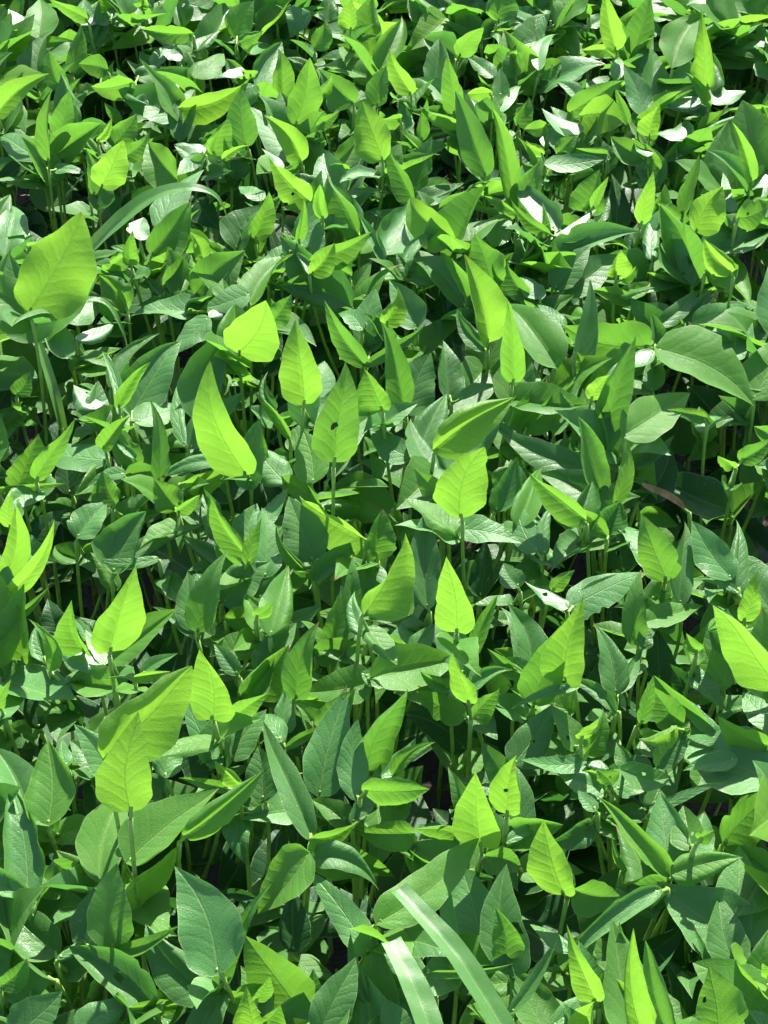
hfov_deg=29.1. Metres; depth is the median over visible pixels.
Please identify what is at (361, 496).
bean plant
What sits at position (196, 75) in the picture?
bean plant
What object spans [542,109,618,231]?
bean plant
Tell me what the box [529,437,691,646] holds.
bean plant
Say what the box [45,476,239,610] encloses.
bean plant
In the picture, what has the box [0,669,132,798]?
bean plant
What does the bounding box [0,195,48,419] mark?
bean plant
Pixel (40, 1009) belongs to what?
bean plant
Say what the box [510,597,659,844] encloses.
bean plant
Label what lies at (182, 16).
bean plant
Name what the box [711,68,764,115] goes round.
bean plant
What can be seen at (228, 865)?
bean plant
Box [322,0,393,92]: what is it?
bean plant
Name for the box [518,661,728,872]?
bean plant
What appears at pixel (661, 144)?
bean plant
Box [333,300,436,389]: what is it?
bean plant
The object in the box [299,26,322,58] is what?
bean plant
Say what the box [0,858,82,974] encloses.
bean plant
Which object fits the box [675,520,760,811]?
bean plant
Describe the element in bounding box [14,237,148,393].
bean plant
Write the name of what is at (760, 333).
bean plant
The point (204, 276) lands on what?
bean plant
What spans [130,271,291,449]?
bean plant
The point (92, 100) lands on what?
bean plant
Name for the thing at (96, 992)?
bean plant
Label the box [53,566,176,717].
bean plant
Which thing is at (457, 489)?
bean plant
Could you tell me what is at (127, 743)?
bean plant
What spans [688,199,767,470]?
bean plant
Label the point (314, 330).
bean plant
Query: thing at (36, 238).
bean plant
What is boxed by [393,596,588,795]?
bean plant
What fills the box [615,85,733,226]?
bean plant
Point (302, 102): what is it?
bean plant
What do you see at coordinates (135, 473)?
bean plant
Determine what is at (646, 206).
bean plant
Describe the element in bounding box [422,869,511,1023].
bean plant
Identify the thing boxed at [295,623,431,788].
bean plant
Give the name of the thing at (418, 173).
bean plant
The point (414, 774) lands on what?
bean plant
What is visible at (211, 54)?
bean plant
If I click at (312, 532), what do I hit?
bean plant
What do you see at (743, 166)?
bean plant
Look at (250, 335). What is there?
bean plant
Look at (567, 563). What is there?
bean plant
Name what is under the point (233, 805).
bean plant
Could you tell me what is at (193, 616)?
bean plant
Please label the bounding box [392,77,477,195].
bean plant
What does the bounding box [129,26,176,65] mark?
bean plant
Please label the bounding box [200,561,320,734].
bean plant
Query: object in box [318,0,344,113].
bean plant
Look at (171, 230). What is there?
bean plant
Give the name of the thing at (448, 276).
bean plant
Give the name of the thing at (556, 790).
bean plant
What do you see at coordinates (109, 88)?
bean plant
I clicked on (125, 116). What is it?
bean plant
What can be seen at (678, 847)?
bean plant
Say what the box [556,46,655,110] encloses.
bean plant
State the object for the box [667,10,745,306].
bean plant
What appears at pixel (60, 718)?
bean plant
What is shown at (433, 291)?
bean plant
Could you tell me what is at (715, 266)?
bean plant
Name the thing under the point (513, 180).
bean plant
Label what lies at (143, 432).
bean plant
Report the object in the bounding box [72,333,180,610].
bean plant
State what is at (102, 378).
bean plant
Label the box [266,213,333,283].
bean plant
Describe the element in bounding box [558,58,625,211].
bean plant
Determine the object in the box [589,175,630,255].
bean plant
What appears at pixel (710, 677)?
bean plant
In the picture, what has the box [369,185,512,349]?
bean plant
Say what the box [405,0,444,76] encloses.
bean plant
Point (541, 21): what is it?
bean plant
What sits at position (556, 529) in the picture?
bean plant
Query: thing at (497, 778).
bean plant
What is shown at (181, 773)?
bean plant
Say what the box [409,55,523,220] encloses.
bean plant
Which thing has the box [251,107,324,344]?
bean plant
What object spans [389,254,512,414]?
bean plant
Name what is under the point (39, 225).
bean plant
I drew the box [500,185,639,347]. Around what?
bean plant
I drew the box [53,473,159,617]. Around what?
bean plant
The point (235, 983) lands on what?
bean plant
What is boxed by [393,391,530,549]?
bean plant
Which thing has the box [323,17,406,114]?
bean plant
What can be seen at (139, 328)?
bean plant
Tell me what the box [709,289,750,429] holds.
bean plant
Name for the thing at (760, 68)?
bean plant
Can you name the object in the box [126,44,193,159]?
bean plant
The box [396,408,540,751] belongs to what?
bean plant
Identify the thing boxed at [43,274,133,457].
bean plant
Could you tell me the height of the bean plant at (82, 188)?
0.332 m
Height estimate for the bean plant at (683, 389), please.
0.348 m
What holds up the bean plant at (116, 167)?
on the ground
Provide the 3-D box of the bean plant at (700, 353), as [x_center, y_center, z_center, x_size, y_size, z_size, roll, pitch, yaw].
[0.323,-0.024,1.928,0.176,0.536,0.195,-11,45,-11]
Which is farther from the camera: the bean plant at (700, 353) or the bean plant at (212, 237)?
the bean plant at (212, 237)
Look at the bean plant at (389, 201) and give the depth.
2.35 m
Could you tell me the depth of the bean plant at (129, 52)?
2.86 m
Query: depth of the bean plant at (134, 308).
2.15 m
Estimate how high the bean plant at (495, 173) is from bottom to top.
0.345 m
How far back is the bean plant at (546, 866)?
1.26 m
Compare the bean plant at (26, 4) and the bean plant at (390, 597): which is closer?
the bean plant at (390, 597)
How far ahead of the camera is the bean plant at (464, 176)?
2.48 m
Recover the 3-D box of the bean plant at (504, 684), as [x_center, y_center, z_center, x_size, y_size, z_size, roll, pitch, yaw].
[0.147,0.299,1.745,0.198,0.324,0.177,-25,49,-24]
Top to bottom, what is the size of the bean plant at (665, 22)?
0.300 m
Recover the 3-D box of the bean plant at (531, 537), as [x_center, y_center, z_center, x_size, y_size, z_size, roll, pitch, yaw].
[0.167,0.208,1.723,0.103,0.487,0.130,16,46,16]
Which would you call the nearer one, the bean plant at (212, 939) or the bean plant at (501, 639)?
the bean plant at (212, 939)
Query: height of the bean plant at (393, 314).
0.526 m
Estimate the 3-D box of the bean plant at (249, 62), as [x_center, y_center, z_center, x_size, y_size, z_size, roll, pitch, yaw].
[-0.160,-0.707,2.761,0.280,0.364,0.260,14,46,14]
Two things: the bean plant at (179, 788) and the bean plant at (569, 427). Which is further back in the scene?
the bean plant at (569, 427)
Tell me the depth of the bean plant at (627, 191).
2.37 m
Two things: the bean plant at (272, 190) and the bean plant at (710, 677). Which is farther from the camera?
the bean plant at (272, 190)
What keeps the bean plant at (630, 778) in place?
on the ground
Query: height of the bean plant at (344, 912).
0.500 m
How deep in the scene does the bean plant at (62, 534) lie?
1.86 m
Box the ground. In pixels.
[0,5,767,990]
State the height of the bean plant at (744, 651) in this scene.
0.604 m
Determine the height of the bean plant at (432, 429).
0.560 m
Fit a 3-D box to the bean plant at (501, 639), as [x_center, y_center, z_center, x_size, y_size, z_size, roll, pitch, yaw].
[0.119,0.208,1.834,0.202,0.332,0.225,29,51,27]
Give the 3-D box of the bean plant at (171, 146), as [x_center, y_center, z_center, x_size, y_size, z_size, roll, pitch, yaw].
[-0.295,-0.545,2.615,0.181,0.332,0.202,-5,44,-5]
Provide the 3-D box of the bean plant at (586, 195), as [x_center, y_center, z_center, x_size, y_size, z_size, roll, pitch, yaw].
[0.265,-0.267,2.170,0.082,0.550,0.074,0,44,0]
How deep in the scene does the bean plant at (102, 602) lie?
2.10 m
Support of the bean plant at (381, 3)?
on the ground
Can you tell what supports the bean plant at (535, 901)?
on the ground
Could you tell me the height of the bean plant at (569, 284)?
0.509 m
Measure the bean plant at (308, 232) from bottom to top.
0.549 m
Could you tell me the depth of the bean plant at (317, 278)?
1.93 m
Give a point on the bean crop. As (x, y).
(740, 888)
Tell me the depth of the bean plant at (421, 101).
2.60 m
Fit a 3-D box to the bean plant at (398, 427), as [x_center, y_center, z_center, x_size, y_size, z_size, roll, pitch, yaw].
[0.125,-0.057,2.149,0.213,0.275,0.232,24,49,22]
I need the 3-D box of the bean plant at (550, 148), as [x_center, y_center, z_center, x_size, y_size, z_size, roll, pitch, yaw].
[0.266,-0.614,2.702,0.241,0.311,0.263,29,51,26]
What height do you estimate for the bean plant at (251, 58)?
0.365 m
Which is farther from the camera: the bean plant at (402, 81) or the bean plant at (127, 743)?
the bean plant at (402, 81)
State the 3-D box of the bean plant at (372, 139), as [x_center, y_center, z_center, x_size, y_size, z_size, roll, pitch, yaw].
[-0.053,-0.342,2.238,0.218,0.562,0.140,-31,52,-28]
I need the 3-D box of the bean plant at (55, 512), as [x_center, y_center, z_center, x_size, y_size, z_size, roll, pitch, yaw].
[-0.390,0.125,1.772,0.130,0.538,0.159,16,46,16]
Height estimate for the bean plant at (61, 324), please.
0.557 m
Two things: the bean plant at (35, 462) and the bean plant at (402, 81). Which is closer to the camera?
the bean plant at (35, 462)
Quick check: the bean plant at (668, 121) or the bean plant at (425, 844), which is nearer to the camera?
the bean plant at (425, 844)
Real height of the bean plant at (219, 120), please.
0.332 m
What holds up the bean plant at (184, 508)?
on the ground
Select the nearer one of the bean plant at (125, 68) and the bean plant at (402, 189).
the bean plant at (402, 189)
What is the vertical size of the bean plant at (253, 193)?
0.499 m
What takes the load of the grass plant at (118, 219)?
on the ground
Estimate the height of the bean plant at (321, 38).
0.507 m
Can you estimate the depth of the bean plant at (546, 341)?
1.81 m
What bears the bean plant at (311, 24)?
on the ground
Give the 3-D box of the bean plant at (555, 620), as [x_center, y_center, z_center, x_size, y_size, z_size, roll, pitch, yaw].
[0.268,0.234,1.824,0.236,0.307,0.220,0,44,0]
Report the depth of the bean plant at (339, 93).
2.25 m
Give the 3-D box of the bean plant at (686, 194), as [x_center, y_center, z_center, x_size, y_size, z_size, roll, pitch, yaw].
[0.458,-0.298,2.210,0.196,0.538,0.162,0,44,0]
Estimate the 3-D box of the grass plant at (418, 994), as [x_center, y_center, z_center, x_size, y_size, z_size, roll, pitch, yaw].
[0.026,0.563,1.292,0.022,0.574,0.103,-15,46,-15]
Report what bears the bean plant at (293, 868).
on the ground
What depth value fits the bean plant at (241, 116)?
2.14 m
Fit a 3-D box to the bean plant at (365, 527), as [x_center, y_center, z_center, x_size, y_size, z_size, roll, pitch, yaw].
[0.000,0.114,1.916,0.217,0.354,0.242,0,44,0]
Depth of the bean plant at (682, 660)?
1.74 m
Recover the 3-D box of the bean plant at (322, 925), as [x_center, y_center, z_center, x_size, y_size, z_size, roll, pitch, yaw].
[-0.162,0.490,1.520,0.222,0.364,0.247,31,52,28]
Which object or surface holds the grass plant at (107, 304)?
on the ground
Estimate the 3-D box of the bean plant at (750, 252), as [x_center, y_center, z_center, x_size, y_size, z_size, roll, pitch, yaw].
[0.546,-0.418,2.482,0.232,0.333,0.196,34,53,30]
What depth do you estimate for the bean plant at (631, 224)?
2.36 m
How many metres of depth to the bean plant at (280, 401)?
2.00 m
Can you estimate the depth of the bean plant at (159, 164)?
2.11 m
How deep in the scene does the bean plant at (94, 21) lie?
2.42 m
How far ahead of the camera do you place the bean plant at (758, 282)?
2.31 m
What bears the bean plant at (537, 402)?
on the ground
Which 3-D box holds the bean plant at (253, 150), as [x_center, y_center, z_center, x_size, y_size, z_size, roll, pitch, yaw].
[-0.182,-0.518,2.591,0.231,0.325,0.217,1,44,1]
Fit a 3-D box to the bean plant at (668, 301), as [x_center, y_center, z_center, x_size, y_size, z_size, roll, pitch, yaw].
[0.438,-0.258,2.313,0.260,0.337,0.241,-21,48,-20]
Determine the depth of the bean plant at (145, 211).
2.40 m
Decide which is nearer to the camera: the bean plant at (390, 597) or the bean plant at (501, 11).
the bean plant at (390, 597)
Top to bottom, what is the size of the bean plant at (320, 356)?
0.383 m
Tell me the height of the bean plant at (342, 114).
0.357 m
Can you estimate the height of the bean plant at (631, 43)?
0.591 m
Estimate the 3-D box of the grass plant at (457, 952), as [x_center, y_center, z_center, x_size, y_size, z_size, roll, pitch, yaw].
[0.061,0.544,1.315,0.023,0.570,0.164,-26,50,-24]
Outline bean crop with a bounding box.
[0,0,767,1023]
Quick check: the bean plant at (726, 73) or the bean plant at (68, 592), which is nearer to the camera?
the bean plant at (68, 592)
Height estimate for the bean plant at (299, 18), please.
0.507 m
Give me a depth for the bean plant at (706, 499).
1.74 m
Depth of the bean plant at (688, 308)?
1.89 m
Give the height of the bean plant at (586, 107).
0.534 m
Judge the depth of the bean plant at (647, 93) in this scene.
2.25 m
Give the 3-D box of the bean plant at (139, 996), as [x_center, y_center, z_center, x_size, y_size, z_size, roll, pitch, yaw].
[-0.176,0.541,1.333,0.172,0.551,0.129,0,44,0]
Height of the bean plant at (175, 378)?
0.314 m
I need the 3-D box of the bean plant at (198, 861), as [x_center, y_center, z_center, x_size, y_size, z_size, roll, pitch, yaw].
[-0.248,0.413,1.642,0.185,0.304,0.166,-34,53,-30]
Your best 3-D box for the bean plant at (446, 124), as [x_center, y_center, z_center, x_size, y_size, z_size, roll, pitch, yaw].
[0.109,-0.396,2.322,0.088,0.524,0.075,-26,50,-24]
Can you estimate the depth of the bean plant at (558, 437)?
2.12 m
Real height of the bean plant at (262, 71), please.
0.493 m
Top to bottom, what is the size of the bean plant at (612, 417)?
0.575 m
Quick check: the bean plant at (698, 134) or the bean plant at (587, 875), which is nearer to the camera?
the bean plant at (587, 875)
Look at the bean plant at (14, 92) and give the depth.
2.19 m
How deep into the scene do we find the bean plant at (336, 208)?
2.02 m
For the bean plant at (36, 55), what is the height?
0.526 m
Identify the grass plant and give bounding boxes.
[38,341,100,615]
[41,296,126,418]
[76,182,227,435]
[382,936,442,1023]
[391,882,515,1023]
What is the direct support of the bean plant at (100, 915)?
on the ground
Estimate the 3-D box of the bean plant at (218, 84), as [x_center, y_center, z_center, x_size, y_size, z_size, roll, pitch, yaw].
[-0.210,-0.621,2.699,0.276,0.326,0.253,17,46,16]
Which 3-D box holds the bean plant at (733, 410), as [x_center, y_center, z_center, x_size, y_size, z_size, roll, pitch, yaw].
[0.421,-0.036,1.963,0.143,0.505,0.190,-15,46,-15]
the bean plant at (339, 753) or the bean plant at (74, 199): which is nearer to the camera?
the bean plant at (339, 753)
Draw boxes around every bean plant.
[0,72,48,197]
[0,91,100,232]
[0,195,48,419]
[0,212,96,446]
[0,271,98,414]
[0,403,124,591]
[0,415,74,615]
[0,483,115,626]
[0,505,203,670]
[0,584,31,681]
[0,619,113,783]
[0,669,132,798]
[0,740,100,944]
[0,793,177,1014]
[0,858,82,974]
[0,955,125,1023]
[1,31,87,219]
[7,0,88,107]
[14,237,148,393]
[18,602,242,760]
[19,168,95,265]
[20,173,96,228]
[20,230,40,266]
[23,0,32,15]
[25,580,89,636]
[29,74,105,233]
[34,58,130,148]
[37,322,181,434]
[39,324,97,427]
[40,451,126,611]
[41,666,218,971]
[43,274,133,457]
[43,955,149,1021]
[45,159,223,245]
[45,381,129,616]
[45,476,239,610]
[45,780,243,963]
[50,0,126,120]
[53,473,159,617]
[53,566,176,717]
[58,128,141,226]
[65,24,120,74]
[65,25,117,124]
[66,27,171,123]
[66,254,179,357]
[68,167,198,227]
[69,700,265,880]
[69,883,273,1023]
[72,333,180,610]
[83,113,152,258]
[87,397,208,608]
[91,64,165,132]
[94,207,148,354]
[94,499,309,670]
[94,606,248,664]
[102,111,227,179]
[103,58,250,230]
[105,48,176,125]
[106,202,209,395]
[110,170,229,343]
[110,348,278,455]
[122,108,148,121]
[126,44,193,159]
[128,247,315,354]
[128,412,228,524]
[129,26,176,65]
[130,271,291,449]
[134,0,193,64]
[140,470,287,751]
[140,514,331,752]
[141,1,262,183]
[142,117,250,247]
[142,321,244,539]
[148,824,373,1023]
[149,166,281,250]
[153,51,218,183]
[154,550,318,763]
[155,54,224,201]
[161,320,327,519]
[161,649,269,865]
[166,250,316,421]
[168,706,268,780]
[169,113,248,185]
[173,775,225,873]
[175,866,358,1023]
[176,746,277,961]
[185,963,240,1023]
[186,43,312,83]
[187,470,319,537]
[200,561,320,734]
[204,64,251,123]
[204,300,279,436]
[205,214,276,282]
[205,753,374,893]
[215,42,283,193]
[219,192,275,305]
[226,88,266,288]
[229,296,339,381]
[229,367,335,444]
[230,394,371,487]
[237,622,355,954]
[237,788,438,972]
[239,0,322,216]
[239,149,301,357]
[240,686,434,960]
[244,55,255,83]
[245,199,324,375]
[246,136,325,216]
[248,289,425,491]
[250,49,375,151]
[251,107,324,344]
[251,168,381,219]
[254,707,422,905]
[256,207,387,371]
[258,721,478,985]
[259,58,366,235]
[260,416,405,566]
[262,105,349,154]
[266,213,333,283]
[269,158,373,374]
[275,509,440,723]
[280,101,435,266]
[280,205,434,389]
[282,362,386,626]
[283,422,413,511]
[287,0,315,49]
[287,20,332,133]
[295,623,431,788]
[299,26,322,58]
[301,585,448,930]
[302,511,457,569]
[304,249,435,368]
[309,21,316,27]
[309,512,505,655]
[313,874,513,1023]
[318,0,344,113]
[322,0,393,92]
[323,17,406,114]
[324,107,415,186]
[331,138,443,202]
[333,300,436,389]
[337,802,580,1023]
[338,286,405,458]
[355,533,414,908]
[355,772,520,965]
[356,48,449,193]
[357,322,435,503]
[357,369,514,549]
[357,458,553,569]
[360,390,414,492]
[361,184,404,268]
[369,153,470,311]
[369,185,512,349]
[373,924,493,1023]
[375,148,498,250]
[375,243,513,395]
[377,0,411,106]
[378,100,472,299]
[381,74,431,124]
[383,0,489,41]
[387,416,533,436]
[388,27,483,160]
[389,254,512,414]
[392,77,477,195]
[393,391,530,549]
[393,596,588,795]
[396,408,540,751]
[397,447,564,639]
[404,627,562,786]
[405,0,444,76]
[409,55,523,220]
[411,234,543,348]
[420,93,478,192]
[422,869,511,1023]
[425,684,646,858]
[432,577,512,648]
[433,557,481,821]
[434,102,521,216]
[435,864,604,1023]
[438,323,549,399]
[438,341,493,416]
[441,0,536,83]
[441,632,513,790]
[448,703,562,890]
[451,94,567,230]
[455,91,603,242]
[468,29,606,169]
[469,169,576,301]
[475,509,574,629]
[480,134,593,238]
[482,108,541,265]
[487,300,586,610]
[492,80,623,200]
[499,246,616,435]
[499,417,677,615]
[499,480,653,632]
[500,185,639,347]
[504,766,619,954]
[506,120,553,222]
[508,919,748,1023]
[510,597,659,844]
[511,232,612,336]
[511,280,634,598]
[513,867,698,1006]
[514,0,584,106]
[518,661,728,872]
[521,676,719,859]
[526,514,703,705]
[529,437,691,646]
[530,436,642,609]
[530,922,687,1021]
[533,46,633,126]
[538,349,573,442]
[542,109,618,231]
[543,601,651,696]
[547,354,663,437]
[548,12,623,91]
[552,794,742,970]
[555,337,689,614]
[555,742,724,874]
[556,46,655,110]
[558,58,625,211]
[559,169,608,435]
[562,598,739,806]
[563,313,753,405]
[569,221,658,323]
[571,823,697,970]
[572,161,643,255]
[573,4,599,80]
[582,0,705,249]
[588,172,767,303]
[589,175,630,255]
[590,123,630,218]
[594,250,752,399]
[595,291,705,387]
[597,187,725,394]
[604,141,735,253]
[610,278,712,304]
[611,105,725,198]
[613,462,767,605]
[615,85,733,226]
[618,550,758,694]
[621,570,742,811]
[623,48,693,199]
[632,386,730,432]
[632,703,727,883]
[639,154,767,302]
[653,20,673,74]
[655,84,765,145]
[657,52,729,130]
[657,138,667,150]
[658,899,767,1023]
[660,389,752,544]
[662,18,755,123]
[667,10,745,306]
[667,407,767,622]
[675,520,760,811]
[682,223,737,469]
[683,716,767,852]
[684,792,767,971]
[686,322,767,472]
[687,0,705,121]
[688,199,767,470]
[694,180,767,264]
[705,122,767,287]
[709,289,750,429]
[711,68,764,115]
[712,605,767,728]
[713,253,761,294]
[719,81,739,119]
[722,67,767,89]
[723,25,767,116]
[728,94,767,117]
[732,324,767,449]
[751,61,767,104]
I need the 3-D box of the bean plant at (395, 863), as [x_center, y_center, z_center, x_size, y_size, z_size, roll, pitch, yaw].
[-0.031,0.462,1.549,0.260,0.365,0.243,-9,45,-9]
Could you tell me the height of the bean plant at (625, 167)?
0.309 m
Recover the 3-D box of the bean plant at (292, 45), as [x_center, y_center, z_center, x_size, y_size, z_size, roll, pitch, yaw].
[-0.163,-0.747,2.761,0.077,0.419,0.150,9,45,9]
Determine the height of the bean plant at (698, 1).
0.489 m
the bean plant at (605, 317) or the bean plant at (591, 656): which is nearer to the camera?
the bean plant at (591, 656)
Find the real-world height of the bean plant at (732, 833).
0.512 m
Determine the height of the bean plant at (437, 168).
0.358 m
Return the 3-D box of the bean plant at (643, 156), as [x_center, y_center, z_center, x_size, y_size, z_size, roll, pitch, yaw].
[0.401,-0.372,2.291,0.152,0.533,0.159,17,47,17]
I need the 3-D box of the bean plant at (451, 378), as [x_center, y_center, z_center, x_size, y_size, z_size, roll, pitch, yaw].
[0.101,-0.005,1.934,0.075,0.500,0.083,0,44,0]
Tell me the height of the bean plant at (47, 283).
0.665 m
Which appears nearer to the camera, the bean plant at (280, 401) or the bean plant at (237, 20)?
the bean plant at (280, 401)
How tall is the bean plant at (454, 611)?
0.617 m
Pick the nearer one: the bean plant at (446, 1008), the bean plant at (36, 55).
the bean plant at (446, 1008)
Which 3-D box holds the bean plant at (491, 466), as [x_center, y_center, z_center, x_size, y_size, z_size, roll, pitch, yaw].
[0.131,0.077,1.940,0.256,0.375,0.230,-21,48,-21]
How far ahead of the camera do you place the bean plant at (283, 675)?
1.43 m
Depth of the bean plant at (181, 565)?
1.74 m
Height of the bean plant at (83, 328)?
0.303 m
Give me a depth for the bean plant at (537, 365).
2.04 m
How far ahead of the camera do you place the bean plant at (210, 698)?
1.35 m
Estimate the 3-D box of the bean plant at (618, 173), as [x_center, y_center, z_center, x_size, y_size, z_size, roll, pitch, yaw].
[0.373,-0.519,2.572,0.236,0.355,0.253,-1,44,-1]
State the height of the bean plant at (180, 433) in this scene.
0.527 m
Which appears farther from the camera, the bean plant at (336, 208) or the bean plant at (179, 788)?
the bean plant at (336, 208)
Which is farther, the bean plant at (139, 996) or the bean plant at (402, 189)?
the bean plant at (402, 189)
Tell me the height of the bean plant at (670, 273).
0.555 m
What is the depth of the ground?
2.15 m
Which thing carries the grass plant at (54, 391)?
on the ground
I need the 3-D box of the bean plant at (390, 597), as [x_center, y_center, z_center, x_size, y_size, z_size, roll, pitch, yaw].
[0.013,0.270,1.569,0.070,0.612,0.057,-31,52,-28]
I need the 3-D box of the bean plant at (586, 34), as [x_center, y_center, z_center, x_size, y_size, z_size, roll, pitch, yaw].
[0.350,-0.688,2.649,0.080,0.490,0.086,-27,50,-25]
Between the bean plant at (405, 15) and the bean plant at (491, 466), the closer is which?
the bean plant at (491, 466)
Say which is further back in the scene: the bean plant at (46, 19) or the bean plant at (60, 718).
the bean plant at (46, 19)
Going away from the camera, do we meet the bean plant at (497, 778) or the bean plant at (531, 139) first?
the bean plant at (497, 778)
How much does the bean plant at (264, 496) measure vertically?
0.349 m
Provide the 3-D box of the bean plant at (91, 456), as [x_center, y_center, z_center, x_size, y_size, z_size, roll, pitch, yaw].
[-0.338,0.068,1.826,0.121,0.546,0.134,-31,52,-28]
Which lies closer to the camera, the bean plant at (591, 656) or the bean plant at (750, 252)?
the bean plant at (591, 656)
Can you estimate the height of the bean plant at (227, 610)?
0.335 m
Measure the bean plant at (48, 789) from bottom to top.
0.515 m
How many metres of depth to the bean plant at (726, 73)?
2.81 m
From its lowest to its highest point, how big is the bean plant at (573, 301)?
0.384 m
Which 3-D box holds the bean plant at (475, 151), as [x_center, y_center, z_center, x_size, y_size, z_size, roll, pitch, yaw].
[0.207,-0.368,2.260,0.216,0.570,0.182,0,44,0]
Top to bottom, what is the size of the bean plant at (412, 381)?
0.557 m
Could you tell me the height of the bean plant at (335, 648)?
0.504 m
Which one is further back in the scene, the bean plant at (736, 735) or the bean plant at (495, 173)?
the bean plant at (495, 173)
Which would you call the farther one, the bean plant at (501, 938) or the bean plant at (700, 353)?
the bean plant at (700, 353)
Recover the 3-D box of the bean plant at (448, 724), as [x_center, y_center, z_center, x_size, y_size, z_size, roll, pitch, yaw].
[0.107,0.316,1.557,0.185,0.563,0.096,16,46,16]
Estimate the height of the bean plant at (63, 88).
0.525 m
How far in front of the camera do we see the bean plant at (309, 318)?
2.14 m
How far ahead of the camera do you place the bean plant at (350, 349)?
1.79 m
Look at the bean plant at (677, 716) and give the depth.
1.39 m
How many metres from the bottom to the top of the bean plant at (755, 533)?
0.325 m
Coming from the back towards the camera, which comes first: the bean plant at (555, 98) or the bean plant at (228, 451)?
the bean plant at (555, 98)
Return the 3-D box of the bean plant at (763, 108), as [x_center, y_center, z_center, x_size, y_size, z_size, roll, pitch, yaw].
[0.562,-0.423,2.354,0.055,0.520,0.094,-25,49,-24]
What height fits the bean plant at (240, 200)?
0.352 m
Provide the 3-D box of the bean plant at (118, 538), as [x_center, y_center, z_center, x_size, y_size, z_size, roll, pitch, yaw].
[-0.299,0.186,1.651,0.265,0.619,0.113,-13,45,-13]
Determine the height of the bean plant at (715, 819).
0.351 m
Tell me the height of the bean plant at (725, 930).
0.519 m
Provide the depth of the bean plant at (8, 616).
1.46 m
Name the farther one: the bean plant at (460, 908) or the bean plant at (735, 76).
the bean plant at (735, 76)
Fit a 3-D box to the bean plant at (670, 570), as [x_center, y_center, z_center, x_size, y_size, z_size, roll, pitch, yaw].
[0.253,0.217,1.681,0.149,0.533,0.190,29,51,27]
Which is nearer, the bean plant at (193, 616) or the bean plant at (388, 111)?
the bean plant at (193, 616)
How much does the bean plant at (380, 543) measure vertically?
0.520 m
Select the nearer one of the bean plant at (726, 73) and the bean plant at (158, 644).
the bean plant at (158, 644)
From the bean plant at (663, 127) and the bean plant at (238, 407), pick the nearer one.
the bean plant at (238, 407)
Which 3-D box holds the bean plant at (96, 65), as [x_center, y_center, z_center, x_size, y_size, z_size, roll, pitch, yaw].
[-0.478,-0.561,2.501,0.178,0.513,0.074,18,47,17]
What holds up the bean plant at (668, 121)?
on the ground
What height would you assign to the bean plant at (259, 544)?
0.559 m
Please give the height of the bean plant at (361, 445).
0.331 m
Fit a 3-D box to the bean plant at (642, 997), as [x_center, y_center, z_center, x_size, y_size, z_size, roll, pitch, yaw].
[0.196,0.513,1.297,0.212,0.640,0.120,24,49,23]
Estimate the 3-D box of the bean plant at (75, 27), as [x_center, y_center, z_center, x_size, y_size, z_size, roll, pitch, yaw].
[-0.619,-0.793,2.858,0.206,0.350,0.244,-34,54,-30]
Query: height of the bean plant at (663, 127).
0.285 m
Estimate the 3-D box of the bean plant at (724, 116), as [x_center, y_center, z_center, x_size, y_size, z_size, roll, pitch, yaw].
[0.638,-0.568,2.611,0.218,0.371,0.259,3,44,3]
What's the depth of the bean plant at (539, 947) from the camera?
1.41 m
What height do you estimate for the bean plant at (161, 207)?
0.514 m
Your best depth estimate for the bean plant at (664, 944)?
1.27 m
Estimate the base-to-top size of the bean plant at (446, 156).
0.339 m
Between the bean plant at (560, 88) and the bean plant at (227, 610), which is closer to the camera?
the bean plant at (227, 610)
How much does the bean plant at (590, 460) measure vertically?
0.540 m
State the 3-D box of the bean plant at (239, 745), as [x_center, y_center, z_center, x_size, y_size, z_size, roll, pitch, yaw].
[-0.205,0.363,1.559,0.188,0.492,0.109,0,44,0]
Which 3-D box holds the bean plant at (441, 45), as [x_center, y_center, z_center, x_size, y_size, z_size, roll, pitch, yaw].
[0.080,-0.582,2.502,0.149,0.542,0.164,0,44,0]
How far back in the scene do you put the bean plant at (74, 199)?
2.48 m
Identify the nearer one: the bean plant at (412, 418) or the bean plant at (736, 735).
the bean plant at (736, 735)
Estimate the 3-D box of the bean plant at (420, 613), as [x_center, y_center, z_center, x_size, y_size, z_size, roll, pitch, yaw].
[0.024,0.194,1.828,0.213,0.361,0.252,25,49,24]
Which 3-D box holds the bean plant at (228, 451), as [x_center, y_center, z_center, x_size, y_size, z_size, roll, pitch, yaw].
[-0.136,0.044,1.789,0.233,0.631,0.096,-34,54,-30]
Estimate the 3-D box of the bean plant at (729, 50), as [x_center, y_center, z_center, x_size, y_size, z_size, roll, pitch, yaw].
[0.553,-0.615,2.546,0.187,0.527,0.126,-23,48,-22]
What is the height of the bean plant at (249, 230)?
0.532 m
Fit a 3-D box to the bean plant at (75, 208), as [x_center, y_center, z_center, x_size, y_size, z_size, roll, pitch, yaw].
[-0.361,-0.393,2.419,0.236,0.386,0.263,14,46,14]
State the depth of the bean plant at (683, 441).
1.98 m
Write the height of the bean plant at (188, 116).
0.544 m
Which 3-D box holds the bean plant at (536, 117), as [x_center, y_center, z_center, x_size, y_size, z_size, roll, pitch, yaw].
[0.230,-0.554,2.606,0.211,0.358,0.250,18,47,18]
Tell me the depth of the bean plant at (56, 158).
2.15 m
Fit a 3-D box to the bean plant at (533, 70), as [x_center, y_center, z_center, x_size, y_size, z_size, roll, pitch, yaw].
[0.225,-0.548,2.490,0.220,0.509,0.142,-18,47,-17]
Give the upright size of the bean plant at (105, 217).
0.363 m

